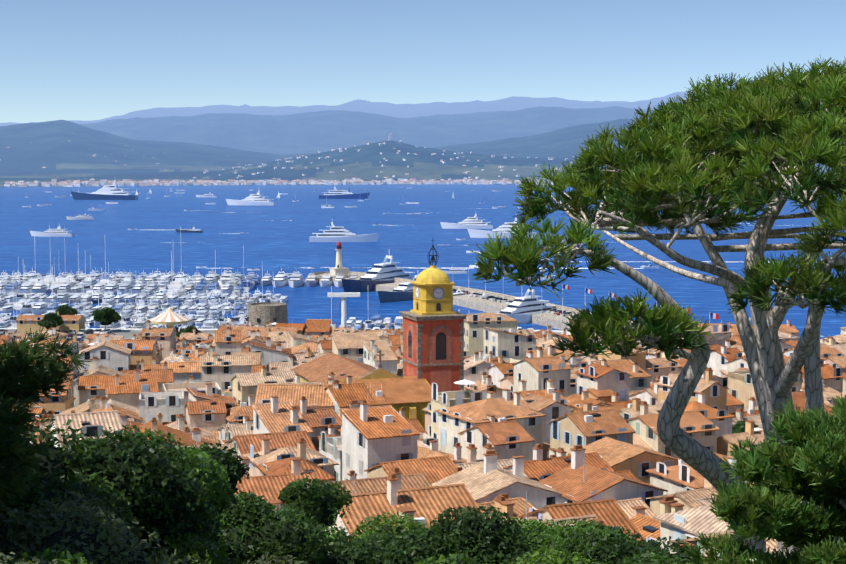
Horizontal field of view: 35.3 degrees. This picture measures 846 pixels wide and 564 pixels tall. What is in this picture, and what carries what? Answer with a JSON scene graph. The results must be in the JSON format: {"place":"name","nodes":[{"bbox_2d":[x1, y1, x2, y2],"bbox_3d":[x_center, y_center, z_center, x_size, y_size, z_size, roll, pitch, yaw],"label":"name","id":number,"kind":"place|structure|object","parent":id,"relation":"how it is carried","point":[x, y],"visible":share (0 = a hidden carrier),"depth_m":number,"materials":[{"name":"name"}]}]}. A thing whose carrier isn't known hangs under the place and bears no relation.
{"place":"outdoors","nodes":[
{"label":"outdoors","id":0,"kind":"place"},
{"bbox_2d":[247,302,287,326],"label":"round tower","id":1,"kind":"structure","parent":0,"point":[261,314],"depth_m":420.40,"materials":[{"name":"stone"}]},
{"bbox_2d":[0,79,833,340],"bbox_3d":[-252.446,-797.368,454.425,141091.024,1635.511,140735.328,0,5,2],"label":"terrain","id":2,"kind":"structure","parent":0,"point":[181,143],"depth_m":8878.85,"materials":[{"name":"blue"}]},
{"bbox_2d":[0,325,89,505],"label":"pine","id":3,"kind":"object","parent":2,"relation":"on","point":[33,381],"depth_m":24.75,"materials":[{"name":"green plant"}]},
{"bbox_2d":[149,306,190,331],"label":"carousel","id":4,"kind":"object","parent":2,"relation":"on","point":[169,318],"visible":0.52,"depth_m":424.74,"materials":[{"name":"fabric"}]},
{"bbox_2d":[0,289,582,341],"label":"parked cars","id":5,"kind":"object","parent":2,"relation":"on","point":[81,332],"visible":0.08,"depth_m":450.91,"materials":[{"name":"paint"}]},
{"bbox_2d":[4,134,603,186],"bbox_3d":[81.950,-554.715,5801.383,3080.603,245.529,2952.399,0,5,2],"label":"distant town","id":6,"kind":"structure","parent":2,"relation":"on","point":[178,182],"depth_m":5117.02},
{"bbox_2d":[0,415,675,563],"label":"bushes","id":7,"kind":"object","parent":2,"relation":"on","point":[166,474],"visible":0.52,"depth_m":36.84,"materials":[{"name":"green plant"}]},
{"bbox_2d":[327,292,359,326],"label":"crane","id":8,"kind":"object","parent":2,"relation":"on","point":[343,295],"visible":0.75,"depth_m":430.31,"materials":[{"name":"paint"}]},
{"bbox_2d":[0,444,690,563],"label":"shrubs","id":9,"kind":"object","parent":2,"relation":"on","point":[45,461],"visible":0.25,"depth_m":30.36,"materials":[{"name":"green plant"}]},
{"bbox_2d":[0,458,704,563],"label":"bushes","id":10,"kind":"object","parent":2,"relation":"on","point":[13,521],"visible":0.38,"depth_m":26.00,"materials":[{"name":"green plant"}]},
{"bbox_2d":[24,430,693,563],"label":"bushes","id":11,"kind":"object","parent":2,"relation":"on","point":[555,532],"visible":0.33,"depth_m":43.17,"materials":[{"name":"green plant"}]},
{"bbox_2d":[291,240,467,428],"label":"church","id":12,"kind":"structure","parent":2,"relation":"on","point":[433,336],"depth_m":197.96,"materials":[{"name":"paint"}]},
{"bbox_2d":[38,304,757,433],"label":"town trees","id":13,"kind":"object","parent":2,"relation":"on","point":[738,427],"visible":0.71,"depth_m":426.13,"materials":[{"name":"green plant"}]},
{"bbox_2d":[0,310,845,557],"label":"town houses","id":14,"kind":"structure","parent":2,"relation":"on","point":[526,424],"depth_m":167.54,"materials":[{"name":"paint"}]},
{"bbox_2d":[682,393,845,563],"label":"young pine","id":15,"kind":"object","parent":2,"relation":"on","point":[810,472],"depth_m":18.75,"materials":[{"name":"green plant"}]},
{"bbox_2d":[0,184,845,339],"bbox_3d":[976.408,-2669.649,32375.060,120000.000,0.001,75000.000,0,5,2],"label":"sea","id":16,"kind":"structure","parent":0,"point":[274,241],"depth_m":1019.77,"materials":[{"name":"liquid"}]},
{"bbox_2d":[0,284,567,334],"bbox_3d":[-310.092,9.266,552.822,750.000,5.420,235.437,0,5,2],"label":"quay","id":17,"kind":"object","parent":16,"relation":"in","point":[140,329],"visible":0.1,"depth_m":445.35,"materials":[{"name":"concrete"}]},
{"bbox_2d":[22,181,658,270],"bbox_3d":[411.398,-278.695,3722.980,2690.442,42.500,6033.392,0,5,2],"label":"yachts","id":18,"kind":"object","parent":16,"relation":"on","point":[113,191],"visible":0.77,"depth_m":1262.34,"materials":[{"name":"white paint"}]},
{"bbox_2d":[0,225,750,329],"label":"moored boats","id":19,"kind":"object","parent":16,"relation":"on","point":[21,292],"visible":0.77,"depth_m":565.04,"materials":[{"name":"white paint"}]},
{"bbox_2d":[185,208,749,270],"bbox_3d":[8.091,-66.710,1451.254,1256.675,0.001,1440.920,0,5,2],"label":"wakes","id":20,"kind":"object","parent":16,"relation":"on","point":[474,268],"visible":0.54,"depth_m":806.65,"materials":[{"name":"liquid"}]},
{"bbox_2d":[304,271,634,330],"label":"breakwater","id":21,"kind":"object","parent":16,"relation":"in","point":[555,321],"visible":0.15,"depth_m":531.05,"materials":[{"name":"concrete"}]},
{"bbox_2d":[330,242,348,275],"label":"lighthouse","id":22,"kind":"object","parent":21,"relation":"on","point":[339,268],"visible":0.98,"depth_m":658.09,"materials":[{"name":"paint"}]},
{"bbox_2d":[54,263,718,322],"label":"flag poles","id":23,"kind":"object","parent":21,"relation":"on","point":[712,315],"visible":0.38,"depth_m":459.48,"materials":[{"name":"metal"}]},
{"bbox_2d":[0,0,845,122],"label":"sky","id":24,"kind":"structure","parent":0,"point":[83,60],"materials":[{"name":"blue"}]},
{"bbox_2d":[472,56,845,557],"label":"stone pine","id":25,"kind":"object","parent":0,"point":[653,163],"depth_m":23.78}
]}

